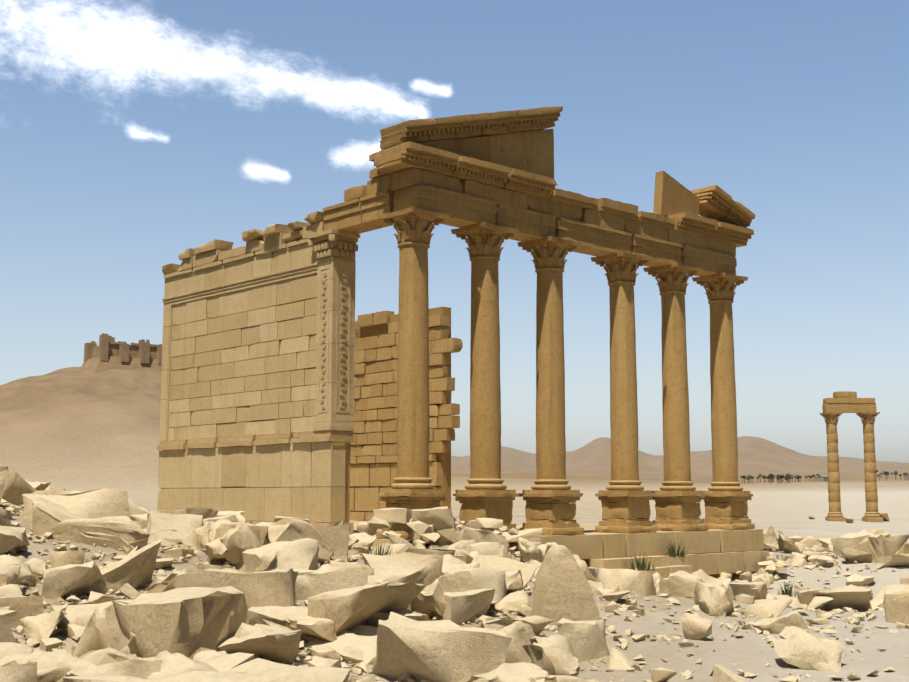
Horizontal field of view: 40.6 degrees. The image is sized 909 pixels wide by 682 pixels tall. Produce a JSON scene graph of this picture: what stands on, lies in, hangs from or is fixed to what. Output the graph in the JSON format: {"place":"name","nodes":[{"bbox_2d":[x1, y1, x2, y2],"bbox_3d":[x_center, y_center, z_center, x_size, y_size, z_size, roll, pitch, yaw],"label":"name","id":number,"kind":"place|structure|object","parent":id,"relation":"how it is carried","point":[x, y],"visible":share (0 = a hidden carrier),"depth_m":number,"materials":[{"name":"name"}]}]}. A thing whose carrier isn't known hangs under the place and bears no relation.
{"place":"outdoors","nodes":[
{"label":"outdoors","id":0,"kind":"place"},
{"bbox_2d":[157,211,359,533],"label":"temple wall","id":1,"kind":"structure","parent":0,"point":[257,384],"depth_m":36.55,"materials":[{"name":"beige stone"}]},
{"bbox_2d":[332,441,344,445],"bbox_3d":[-3.206,2.741,33.934,0.430,0.300,0.023,7,-10,-42],"label":"temple plaque","id":2,"kind":"object","parent":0,"point":[339,443],"visible":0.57,"depth_m":33.91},
{"bbox_2d":[350,307,462,520],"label":"ruined wall","id":3,"kind":"structure","parent":0,"point":[373,463],"depth_m":54.76,"materials":[{"name":"beige stone"}]},
{"bbox_2d":[0,366,908,681],"bbox_3d":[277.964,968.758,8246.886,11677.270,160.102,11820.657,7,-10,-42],"label":"ground","id":4,"kind":"structure","parent":0,"point":[82,428],"depth_m":834.74,"materials":[{"name":"beige sand"}]},
{"bbox_2d":[81,333,161,374],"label":"castle on hill","id":5,"kind":"structure","parent":4,"relation":"on","point":[108,353],"depth_m":1430.31,"materials":[{"name":"stone"}]},
{"bbox_2d":[0,464,908,681],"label":"rubble rocks","id":6,"kind":"object","parent":4,"relation":"on","point":[234,611],"visible":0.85,"depth_m":18.23,"materials":[{"name":"stone"}]},
{"bbox_2d":[350,520,768,582],"bbox_3d":[-2.499,7.790,43.023,15.621,2.510,25.195,7,-10,-42],"label":"temple podium","id":7,"kind":"object","parent":4,"relation":"on","point":[714,553],"visible":0.15,"depth_m":37.14,"materials":[{"name":"beige stone"}]},
{"bbox_2d":[362,539,796,596],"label":"grass tufts","id":8,"kind":"object","parent":4,"relation":"on","point":[642,566],"visible":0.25,"depth_m":35.17,"materials":[{"name":"green plant"}]},
{"bbox_2d":[740,470,907,483],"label":"palm trees","id":9,"kind":"object","parent":4,"relation":"on","point":[788,476],"materials":[{"name":"green plant"}]},
{"bbox_2d":[809,391,889,522],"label":"colonnade columns","id":10,"kind":"structure","parent":4,"relation":"on","point":[840,403],"depth_m":94.49,"materials":[{"name":"stone"}]},
{"bbox_2d":[814,475,908,481],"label":"town houses","id":11,"kind":"structure","parent":4,"relation":"on","point":[825,479],"depth_m":1229.89,"materials":[{"name":"paint"}]},
{"bbox_2d":[0,0,908,462],"label":"sky","id":12,"kind":"structure","parent":0,"point":[135,135],"materials":[{"name":"blue"}]},
{"bbox_2d":[376,206,754,539],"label":"columns","id":13,"kind":"structure","parent":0,"point":[551,498],"depth_m":35.34,"materials":[{"name":"beige stone"}]},
{"bbox_2d":[322,106,754,276],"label":"entablature","id":14,"kind":"structure","parent":13,"relation":"on","point":[494,168],"depth_m":34.87,"materials":[{"name":"beige stone"}]}
]}

